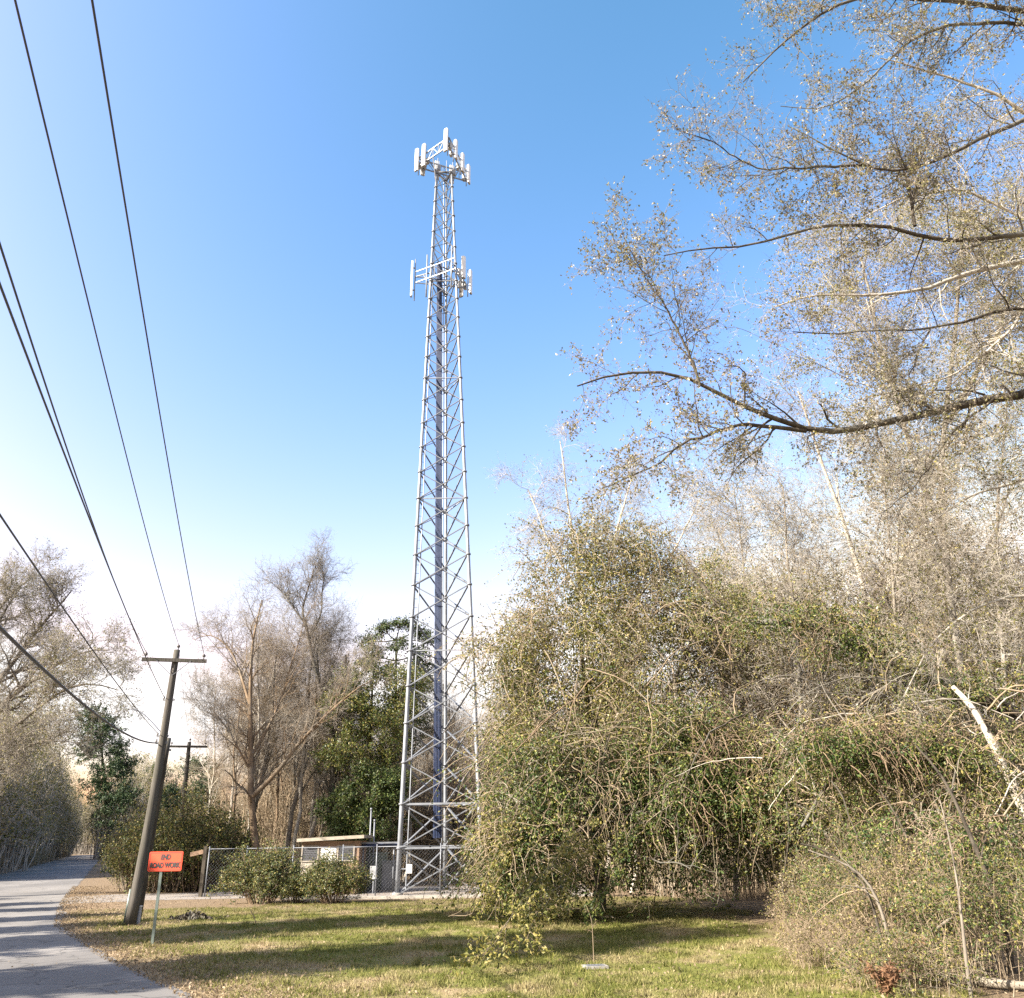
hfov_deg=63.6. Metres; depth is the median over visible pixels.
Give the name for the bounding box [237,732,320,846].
brushy tree
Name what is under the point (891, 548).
tall tree
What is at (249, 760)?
bare tree
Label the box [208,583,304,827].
bare tree
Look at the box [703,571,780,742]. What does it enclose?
bare tree
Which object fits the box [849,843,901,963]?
sapling
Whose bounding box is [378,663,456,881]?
bare tree
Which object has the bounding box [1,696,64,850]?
overgrown tree
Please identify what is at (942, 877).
bramble
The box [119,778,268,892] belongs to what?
evergreen shrub
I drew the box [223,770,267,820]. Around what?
brushy tree
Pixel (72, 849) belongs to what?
thicket
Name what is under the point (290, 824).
bare tree
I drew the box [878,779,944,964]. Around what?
sapling
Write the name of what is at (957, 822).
thicket
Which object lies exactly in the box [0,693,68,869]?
overgrown tree
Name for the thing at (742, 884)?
thicket
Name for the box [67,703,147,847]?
pine tree
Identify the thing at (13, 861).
overgrown tree
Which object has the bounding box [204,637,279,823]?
bare tree
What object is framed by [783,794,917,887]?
thicket
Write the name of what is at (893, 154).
overhanging tree
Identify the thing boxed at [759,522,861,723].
bare tree
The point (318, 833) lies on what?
brushy tree
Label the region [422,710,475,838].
bare tree
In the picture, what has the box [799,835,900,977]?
sapling
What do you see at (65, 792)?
overgrown tree
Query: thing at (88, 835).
overgrown tree
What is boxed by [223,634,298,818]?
bare tree
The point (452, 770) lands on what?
bare tree
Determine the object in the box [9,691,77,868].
overgrown tree
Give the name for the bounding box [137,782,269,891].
evergreen shrub
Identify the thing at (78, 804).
overgrown tree
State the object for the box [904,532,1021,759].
bare tree
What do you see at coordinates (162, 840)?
evergreen shrub
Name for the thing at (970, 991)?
sapling
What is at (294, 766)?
bare tree
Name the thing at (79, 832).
overgrown tree
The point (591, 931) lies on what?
sapling
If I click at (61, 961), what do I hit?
road
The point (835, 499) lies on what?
tall tree
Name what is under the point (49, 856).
thicket
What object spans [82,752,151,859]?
overgrown tree
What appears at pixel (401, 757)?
bare tree
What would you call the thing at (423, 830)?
brushy tree
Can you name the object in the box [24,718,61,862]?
overgrown tree
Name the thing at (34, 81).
power line
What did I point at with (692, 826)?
brushy tree
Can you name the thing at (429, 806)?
brushy tree
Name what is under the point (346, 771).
dead snag
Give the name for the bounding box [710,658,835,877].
brushy tree
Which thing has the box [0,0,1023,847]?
sky
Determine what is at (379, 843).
cable bridge
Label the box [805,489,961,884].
bare tree
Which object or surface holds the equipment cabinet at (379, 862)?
on the gravel pad
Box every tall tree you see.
[483,413,736,721]
[661,430,791,900]
[691,71,1023,914]
[711,441,881,914]
[728,321,1023,869]
[766,386,1009,920]
[859,317,1023,923]
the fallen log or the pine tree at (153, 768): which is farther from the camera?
the pine tree at (153, 768)
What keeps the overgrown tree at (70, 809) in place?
on the ground at (90, 880)
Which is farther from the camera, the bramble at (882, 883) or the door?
the door
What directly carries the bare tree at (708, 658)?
on the ground at (90, 880)
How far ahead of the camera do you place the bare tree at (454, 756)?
62.36 m
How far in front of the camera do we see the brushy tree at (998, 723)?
43.99 m
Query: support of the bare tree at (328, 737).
on the ground at (90, 880)
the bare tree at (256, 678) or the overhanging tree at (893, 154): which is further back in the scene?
the bare tree at (256, 678)
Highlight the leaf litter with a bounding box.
[11,879,1023,997]
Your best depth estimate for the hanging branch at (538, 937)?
19.94 m
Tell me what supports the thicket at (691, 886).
on the ground at (90, 880)
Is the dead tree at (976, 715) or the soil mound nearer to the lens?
the dead tree at (976, 715)
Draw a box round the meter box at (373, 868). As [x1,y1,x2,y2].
[370,866,376,893]
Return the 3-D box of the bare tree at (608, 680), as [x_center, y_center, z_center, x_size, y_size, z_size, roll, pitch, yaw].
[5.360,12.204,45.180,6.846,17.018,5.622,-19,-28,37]
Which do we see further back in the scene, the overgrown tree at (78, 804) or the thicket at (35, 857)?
the overgrown tree at (78, 804)
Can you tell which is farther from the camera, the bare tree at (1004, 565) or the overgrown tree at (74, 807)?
the overgrown tree at (74, 807)
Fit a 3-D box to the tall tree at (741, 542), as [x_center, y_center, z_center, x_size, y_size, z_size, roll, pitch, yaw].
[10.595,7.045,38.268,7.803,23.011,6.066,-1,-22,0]
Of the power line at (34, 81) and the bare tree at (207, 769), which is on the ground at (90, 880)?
the bare tree at (207, 769)
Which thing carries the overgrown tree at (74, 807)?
on the ground at (90, 880)
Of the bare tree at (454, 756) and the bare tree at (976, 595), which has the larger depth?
the bare tree at (454, 756)
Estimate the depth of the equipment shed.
43.07 m
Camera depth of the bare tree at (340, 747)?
55.17 m
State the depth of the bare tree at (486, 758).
62.69 m
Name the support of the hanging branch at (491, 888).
hanging from the vine thicket at (558, 817)
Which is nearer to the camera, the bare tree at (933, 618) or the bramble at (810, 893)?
the bramble at (810, 893)
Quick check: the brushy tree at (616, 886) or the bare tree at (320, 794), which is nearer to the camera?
the brushy tree at (616, 886)
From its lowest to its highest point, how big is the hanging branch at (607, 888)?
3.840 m
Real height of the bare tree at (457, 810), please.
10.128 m
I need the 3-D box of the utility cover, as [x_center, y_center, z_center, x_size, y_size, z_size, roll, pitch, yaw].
[1.723,9.713,17.144,0.500,0.058,0.340,2,-23,-8]
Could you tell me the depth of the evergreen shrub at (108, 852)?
47.19 m
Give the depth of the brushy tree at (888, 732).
41.42 m
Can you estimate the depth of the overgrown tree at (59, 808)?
128.44 m
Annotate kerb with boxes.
[343,893,592,899]
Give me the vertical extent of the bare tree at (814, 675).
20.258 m
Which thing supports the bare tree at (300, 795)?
on the ground at (90, 880)
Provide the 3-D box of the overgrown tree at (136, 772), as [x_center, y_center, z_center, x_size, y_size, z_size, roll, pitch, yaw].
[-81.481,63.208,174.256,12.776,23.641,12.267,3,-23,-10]
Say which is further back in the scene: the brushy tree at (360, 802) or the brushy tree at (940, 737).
the brushy tree at (360, 802)
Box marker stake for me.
[123,889,130,923]
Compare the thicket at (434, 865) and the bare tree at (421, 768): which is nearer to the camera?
the thicket at (434, 865)
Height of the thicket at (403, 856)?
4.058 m
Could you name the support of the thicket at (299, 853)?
on the ground at (90, 880)
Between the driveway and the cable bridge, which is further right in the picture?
the cable bridge
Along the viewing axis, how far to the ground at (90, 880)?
20.35 m
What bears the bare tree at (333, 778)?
on the ground at (90, 880)
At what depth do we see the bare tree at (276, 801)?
59.43 m
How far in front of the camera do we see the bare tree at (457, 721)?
85.80 m
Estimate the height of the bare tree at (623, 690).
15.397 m
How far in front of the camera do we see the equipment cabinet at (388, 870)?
43.93 m
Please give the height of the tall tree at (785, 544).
18.890 m
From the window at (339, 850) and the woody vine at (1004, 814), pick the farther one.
the window at (339, 850)
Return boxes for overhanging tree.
[555,0,1023,580]
[700,2,1023,748]
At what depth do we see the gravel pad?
43.07 m
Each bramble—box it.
[759,877,866,932]
[760,890,924,971]
[765,821,913,934]
[783,797,985,957]
[820,916,1000,997]
[827,816,1023,977]
[881,814,1023,996]
[898,775,1023,945]
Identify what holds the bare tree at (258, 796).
on the ground at (90, 880)
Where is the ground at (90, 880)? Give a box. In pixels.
[0,853,1023,997]
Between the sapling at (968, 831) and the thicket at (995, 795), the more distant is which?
the thicket at (995, 795)
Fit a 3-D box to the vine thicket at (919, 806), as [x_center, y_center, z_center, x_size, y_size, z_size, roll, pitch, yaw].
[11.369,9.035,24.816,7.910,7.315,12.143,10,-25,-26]
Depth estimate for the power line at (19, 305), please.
10.22 m
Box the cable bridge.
[361,842,396,891]
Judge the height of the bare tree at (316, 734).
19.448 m
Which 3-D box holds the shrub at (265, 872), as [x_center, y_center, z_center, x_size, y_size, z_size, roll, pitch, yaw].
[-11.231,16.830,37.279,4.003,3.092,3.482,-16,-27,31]
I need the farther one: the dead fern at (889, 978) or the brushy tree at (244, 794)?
the brushy tree at (244, 794)
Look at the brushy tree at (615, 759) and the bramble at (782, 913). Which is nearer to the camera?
the bramble at (782, 913)
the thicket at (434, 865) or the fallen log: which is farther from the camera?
the thicket at (434, 865)
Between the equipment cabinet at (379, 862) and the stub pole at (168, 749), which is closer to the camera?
the stub pole at (168, 749)
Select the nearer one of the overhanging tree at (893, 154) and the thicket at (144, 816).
the overhanging tree at (893, 154)
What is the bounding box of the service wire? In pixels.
[112,709,159,730]
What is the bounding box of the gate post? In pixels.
[190,846,207,896]
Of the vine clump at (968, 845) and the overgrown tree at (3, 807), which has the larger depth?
the overgrown tree at (3, 807)
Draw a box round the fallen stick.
[935,884,997,930]
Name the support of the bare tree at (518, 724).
on the ground at (90, 880)
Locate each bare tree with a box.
[169,571,405,863]
[177,654,247,813]
[200,653,282,886]
[202,714,247,809]
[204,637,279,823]
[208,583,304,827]
[221,617,299,782]
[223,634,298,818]
[225,611,307,840]
[239,607,325,834]
[248,527,357,836]
[253,619,318,851]
[255,593,362,864]
[258,689,313,835]
[259,613,332,846]
[268,597,362,837]
[273,594,360,862]
[288,602,370,837]
[289,632,376,835]
[290,649,367,810]
[299,713,319,799]
[302,734,337,836]
[306,712,372,813]
[310,643,400,794]
[313,704,376,806]
[372,685,428,852]
[376,716,430,841]
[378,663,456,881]
[390,701,430,858]
[404,735,433,868]
[413,673,483,883]
[413,704,459,796]
[417,719,464,874]
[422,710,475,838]
[422,742,469,798]
[425,706,480,877]
[440,688,471,772]
[447,725,481,881]
[451,716,489,785]
[460,704,489,814]
[463,728,494,819]
[468,687,500,778]
[472,709,503,822]
[491,665,535,780]
[560,584,663,877]
[561,612,664,875]
[595,643,676,892]
[650,542,749,882]
[653,663,691,722]
[674,472,802,733]
[680,530,823,887]
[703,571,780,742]
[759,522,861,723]
[766,595,869,760]
[787,524,878,739]
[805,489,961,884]
[834,538,951,697]
[846,529,931,721]
[856,531,989,800]
[892,512,993,773]
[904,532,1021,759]
[905,472,1023,784]
[919,537,1021,744]
[951,507,1023,707]
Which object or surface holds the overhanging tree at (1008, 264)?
on the ground at (90, 880)
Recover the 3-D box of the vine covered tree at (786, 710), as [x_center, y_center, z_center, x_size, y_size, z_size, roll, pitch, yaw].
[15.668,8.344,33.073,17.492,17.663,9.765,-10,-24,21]
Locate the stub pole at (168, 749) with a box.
[140,738,170,919]
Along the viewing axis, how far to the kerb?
38.55 m
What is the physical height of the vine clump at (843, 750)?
3.645 m
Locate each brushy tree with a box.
[186,759,247,836]
[215,769,274,810]
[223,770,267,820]
[228,749,327,854]
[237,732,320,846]
[246,773,325,856]
[260,747,325,832]
[292,761,365,837]
[349,749,392,849]
[363,746,442,879]
[404,756,472,867]
[405,753,466,873]
[411,756,476,877]
[452,763,499,863]
[554,634,687,883]
[604,678,697,890]
[647,676,729,887]
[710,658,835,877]
[814,601,997,864]
[826,624,1003,832]
[940,598,1023,829]
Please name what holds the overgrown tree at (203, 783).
on the ground at (90, 880)
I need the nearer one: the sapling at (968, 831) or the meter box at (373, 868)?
the sapling at (968, 831)
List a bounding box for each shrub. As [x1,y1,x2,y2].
[92,776,244,893]
[95,792,225,893]
[97,811,188,891]
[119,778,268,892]
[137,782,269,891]
[168,799,273,892]
[206,838,304,904]
[271,865,319,903]
[292,847,376,903]
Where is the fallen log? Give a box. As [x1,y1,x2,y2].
[962,968,1023,989]
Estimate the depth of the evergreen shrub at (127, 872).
47.56 m
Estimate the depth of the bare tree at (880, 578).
67.68 m
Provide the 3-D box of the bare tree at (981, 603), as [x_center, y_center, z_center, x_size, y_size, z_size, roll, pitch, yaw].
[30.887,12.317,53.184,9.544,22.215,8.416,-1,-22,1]
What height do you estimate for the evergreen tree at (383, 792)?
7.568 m
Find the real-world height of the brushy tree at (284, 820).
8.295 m
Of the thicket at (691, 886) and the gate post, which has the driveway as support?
the gate post
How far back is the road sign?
22.95 m
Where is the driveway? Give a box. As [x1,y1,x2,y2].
[61,891,288,903]
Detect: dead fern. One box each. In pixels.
[859,958,906,996]
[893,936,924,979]
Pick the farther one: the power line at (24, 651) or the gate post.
the gate post
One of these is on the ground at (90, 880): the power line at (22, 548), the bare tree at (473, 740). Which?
the bare tree at (473, 740)
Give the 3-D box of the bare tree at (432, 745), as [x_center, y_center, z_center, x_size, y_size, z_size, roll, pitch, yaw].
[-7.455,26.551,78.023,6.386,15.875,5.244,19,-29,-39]
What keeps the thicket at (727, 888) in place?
on the ground at (90, 880)
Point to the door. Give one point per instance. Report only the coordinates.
(322, 850)
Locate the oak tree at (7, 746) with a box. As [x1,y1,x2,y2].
[0,537,154,799]
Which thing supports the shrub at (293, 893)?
on the ground at (90, 880)
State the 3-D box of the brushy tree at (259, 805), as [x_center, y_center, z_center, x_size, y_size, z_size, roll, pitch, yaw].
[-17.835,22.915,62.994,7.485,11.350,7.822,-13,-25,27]
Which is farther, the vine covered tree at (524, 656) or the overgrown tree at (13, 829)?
the overgrown tree at (13, 829)
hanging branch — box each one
[450,800,599,976]
[471,780,539,917]
[506,800,619,964]
[580,791,643,927]
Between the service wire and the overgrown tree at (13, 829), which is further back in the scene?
the overgrown tree at (13, 829)
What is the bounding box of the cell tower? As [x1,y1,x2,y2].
[391,128,488,894]
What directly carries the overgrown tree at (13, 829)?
on the ground at (90, 880)
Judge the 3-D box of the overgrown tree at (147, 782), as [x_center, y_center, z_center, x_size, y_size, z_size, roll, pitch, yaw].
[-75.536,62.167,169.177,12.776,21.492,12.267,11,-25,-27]
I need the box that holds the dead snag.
[343,657,348,810]
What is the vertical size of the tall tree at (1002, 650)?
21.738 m
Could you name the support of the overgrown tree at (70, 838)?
on the ground at (90, 880)
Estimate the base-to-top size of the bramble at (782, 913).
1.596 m
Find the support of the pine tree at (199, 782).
on the ground at (90, 880)
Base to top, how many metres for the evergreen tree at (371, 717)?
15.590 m
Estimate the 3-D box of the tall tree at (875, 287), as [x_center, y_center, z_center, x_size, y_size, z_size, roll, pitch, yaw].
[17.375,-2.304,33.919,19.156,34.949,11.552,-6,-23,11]
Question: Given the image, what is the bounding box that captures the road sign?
[148,851,182,943]
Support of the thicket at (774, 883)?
on the ground at (90, 880)
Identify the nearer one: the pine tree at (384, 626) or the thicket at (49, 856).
the pine tree at (384, 626)
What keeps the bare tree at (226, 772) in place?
on the ground at (90, 880)
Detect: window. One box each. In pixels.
[301,846,318,861]
[337,845,354,860]
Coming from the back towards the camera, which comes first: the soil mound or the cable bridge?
the cable bridge
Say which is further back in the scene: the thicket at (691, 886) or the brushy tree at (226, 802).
the brushy tree at (226, 802)
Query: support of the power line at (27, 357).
attached to the utility pole at (136, 890)
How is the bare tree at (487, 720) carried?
on the ground at (90, 880)
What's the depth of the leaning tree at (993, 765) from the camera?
23.01 m
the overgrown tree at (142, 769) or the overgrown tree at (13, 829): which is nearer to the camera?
the overgrown tree at (13, 829)
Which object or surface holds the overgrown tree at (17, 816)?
on the ground at (90, 880)
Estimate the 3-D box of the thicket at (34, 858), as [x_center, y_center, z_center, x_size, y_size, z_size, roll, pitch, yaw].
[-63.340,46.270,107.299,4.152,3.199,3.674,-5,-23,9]
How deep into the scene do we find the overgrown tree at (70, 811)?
165.76 m
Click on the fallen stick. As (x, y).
(943, 922)
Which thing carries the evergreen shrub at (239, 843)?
on the ground at (90, 880)
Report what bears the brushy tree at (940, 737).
on the ground at (90, 880)
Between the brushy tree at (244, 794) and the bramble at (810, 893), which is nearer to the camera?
the bramble at (810, 893)
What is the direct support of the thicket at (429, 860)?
on the ground at (90, 880)
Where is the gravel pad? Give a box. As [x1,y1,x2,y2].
[278,884,590,899]
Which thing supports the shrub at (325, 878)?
on the ground at (90, 880)
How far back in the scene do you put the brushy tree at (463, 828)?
62.12 m
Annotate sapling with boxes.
[583,905,593,961]
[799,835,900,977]
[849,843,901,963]
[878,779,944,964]
[913,726,1016,973]
[928,778,975,997]
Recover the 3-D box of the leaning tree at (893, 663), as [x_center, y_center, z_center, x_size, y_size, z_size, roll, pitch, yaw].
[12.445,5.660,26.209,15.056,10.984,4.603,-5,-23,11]
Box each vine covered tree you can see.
[404,475,885,924]
[705,501,1023,844]
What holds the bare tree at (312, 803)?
on the ground at (90, 880)
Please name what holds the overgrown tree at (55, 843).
on the ground at (90, 880)
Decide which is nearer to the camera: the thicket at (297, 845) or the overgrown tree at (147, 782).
the thicket at (297, 845)
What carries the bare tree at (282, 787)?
on the ground at (90, 880)
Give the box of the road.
[0,855,191,997]
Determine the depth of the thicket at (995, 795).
37.75 m
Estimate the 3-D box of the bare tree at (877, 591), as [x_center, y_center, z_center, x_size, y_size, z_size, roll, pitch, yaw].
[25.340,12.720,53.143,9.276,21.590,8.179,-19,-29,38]
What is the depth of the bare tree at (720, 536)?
56.86 m
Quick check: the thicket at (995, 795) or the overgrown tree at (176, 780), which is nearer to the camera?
the thicket at (995, 795)
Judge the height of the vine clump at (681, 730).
6.548 m
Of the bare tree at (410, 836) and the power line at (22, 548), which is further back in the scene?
the bare tree at (410, 836)
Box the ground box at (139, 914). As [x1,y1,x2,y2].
[136,905,142,924]
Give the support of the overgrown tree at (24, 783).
on the ground at (90, 880)
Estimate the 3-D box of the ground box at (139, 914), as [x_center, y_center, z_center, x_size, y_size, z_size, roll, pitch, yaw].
[-12.720,14.208,28.156,0.120,0.600,0.070,-1,-22,0]
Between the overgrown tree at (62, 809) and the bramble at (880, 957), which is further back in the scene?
the overgrown tree at (62, 809)
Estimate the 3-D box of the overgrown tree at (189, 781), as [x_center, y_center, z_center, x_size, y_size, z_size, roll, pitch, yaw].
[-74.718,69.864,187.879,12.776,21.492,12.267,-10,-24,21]
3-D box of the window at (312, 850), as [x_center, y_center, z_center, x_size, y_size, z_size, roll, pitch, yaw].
[-10.535,18.495,43.022,0.900,0.770,0.060,-1,-22,0]
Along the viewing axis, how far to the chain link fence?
40.46 m
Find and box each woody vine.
[481,559,734,890]
[675,624,1023,926]
[800,732,1023,984]
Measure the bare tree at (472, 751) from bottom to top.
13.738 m
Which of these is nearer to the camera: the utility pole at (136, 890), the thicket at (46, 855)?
the utility pole at (136, 890)
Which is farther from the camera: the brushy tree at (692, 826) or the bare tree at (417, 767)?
the bare tree at (417, 767)
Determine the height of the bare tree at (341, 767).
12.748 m
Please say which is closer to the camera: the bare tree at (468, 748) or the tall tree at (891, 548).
the tall tree at (891, 548)
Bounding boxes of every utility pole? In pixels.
[124,645,206,925]
[170,739,207,821]
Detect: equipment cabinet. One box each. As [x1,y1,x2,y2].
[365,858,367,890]
[366,852,388,890]
[381,861,395,891]
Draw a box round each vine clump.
[611,683,828,885]
[706,582,1023,737]
[758,697,1020,829]
[841,795,1023,941]
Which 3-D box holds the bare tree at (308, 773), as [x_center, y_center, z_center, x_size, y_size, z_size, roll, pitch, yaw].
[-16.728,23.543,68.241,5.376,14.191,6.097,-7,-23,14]
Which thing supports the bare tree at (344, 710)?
on the ground at (90, 880)
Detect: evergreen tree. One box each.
[307,637,433,832]
[309,756,419,860]
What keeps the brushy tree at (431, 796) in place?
on the ground at (90, 880)
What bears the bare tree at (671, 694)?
on the ground at (90, 880)
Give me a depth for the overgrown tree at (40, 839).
135.87 m
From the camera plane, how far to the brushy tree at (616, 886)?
42.93 m
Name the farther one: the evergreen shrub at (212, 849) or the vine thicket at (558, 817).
the evergreen shrub at (212, 849)
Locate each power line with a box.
[0,242,145,651]
[0,282,163,695]
[0,514,157,733]
[0,625,156,743]
[14,0,178,644]
[91,0,203,652]
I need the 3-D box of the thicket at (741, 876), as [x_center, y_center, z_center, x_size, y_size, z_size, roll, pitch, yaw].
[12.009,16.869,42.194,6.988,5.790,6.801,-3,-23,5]
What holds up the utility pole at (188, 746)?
on the ground at (90, 880)
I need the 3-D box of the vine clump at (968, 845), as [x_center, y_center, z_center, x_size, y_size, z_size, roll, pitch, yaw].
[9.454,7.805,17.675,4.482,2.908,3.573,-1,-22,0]
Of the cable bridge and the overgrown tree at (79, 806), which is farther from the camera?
the overgrown tree at (79, 806)
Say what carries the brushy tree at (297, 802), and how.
on the ground at (90, 880)
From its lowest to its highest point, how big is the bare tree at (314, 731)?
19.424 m
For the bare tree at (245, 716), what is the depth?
60.08 m
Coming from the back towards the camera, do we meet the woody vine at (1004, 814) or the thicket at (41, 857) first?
the thicket at (41, 857)
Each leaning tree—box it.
[658,547,1023,784]
[747,692,1023,868]
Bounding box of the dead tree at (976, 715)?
[951,682,1023,820]
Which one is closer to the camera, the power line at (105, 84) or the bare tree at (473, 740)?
the power line at (105, 84)
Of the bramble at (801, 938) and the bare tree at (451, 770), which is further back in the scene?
the bare tree at (451, 770)
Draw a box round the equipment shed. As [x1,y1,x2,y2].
[297,835,372,893]
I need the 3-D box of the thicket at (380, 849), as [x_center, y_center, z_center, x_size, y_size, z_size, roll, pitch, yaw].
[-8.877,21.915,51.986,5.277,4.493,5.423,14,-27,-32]
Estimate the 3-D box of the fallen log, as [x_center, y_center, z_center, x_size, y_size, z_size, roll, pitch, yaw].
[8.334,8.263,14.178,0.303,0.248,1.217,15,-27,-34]
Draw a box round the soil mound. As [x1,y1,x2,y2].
[163,909,228,920]
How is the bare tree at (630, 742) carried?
on the ground at (90, 880)
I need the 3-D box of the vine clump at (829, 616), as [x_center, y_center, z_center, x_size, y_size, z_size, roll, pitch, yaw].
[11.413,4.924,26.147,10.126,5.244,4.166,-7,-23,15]
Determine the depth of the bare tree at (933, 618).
48.72 m
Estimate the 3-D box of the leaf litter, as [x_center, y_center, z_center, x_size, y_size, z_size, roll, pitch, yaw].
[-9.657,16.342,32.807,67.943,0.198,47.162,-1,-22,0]
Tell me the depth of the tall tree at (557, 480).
45.26 m
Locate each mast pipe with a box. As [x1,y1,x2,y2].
[367,808,371,890]
[371,819,375,890]
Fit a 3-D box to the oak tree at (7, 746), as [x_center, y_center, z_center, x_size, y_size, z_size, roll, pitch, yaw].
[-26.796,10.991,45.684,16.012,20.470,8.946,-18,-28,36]
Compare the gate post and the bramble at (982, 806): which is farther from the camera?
the gate post
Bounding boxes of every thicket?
[18,848,38,868]
[20,845,41,867]
[30,850,45,865]
[36,848,50,863]
[43,849,54,861]
[57,835,74,858]
[63,843,78,856]
[113,808,174,833]
[268,811,324,866]
[285,830,325,867]
[371,833,405,877]
[379,824,424,877]
[408,825,474,880]
[421,843,453,877]
[437,680,868,923]
[643,826,739,892]
[647,830,742,897]
[693,817,786,888]
[697,817,793,892]
[705,805,838,900]
[707,674,1023,934]
[751,805,909,899]
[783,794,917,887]
[871,774,1023,887]
[950,755,1022,891]
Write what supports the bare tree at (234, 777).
on the ground at (90, 880)
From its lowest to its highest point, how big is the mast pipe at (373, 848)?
3.620 m
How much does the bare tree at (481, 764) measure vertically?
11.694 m
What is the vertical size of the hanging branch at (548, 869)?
3.563 m
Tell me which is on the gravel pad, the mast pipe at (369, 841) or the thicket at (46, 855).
the mast pipe at (369, 841)
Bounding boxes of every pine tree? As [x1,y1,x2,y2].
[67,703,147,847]
[142,759,175,799]
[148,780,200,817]
[175,752,225,815]
[349,613,456,854]
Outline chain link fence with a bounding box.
[204,843,484,896]
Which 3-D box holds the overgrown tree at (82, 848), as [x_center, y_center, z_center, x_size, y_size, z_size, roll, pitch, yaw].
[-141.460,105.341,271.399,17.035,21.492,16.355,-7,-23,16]
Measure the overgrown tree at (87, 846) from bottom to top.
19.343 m
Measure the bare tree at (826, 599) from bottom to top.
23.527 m
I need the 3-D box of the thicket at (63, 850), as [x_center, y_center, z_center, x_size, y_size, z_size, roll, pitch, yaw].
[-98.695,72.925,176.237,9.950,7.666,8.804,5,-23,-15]
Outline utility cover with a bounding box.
[581,964,608,969]
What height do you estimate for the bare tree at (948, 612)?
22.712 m
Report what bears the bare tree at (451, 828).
on the ground at (90, 880)
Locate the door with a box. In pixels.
[321,848,336,860]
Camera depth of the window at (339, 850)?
43.06 m
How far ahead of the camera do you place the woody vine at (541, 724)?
27.84 m
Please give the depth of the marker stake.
28.13 m
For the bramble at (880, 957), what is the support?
on the ground at (90, 880)
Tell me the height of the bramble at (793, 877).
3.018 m
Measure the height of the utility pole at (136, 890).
9.662 m
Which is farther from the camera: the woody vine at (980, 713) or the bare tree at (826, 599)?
the bare tree at (826, 599)
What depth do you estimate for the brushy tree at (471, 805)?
66.89 m
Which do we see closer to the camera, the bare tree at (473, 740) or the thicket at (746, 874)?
the thicket at (746, 874)
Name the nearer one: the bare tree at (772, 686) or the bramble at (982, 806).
the bramble at (982, 806)
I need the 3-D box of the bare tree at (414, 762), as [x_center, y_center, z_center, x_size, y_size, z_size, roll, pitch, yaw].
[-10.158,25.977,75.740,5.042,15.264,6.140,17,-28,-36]
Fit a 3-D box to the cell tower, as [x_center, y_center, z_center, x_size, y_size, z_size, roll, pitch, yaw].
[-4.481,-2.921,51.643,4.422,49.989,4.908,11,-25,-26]
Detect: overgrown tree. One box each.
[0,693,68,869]
[0,697,49,850]
[0,709,50,873]
[0,711,56,856]
[0,729,66,872]
[0,767,34,852]
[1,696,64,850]
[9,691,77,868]
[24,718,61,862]
[31,705,75,863]
[37,730,75,862]
[41,728,78,861]
[48,734,78,848]
[49,779,80,860]
[56,761,79,859]
[57,758,82,846]
[60,765,85,855]
[61,793,79,854]
[61,798,87,856]
[62,769,85,855]
[70,765,88,851]
[73,792,93,853]
[73,798,100,854]
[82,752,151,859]
[83,806,96,852]
[93,744,152,841]
[103,748,152,827]
[123,754,172,822]
[163,752,193,796]
[172,763,200,808]
[178,767,225,818]

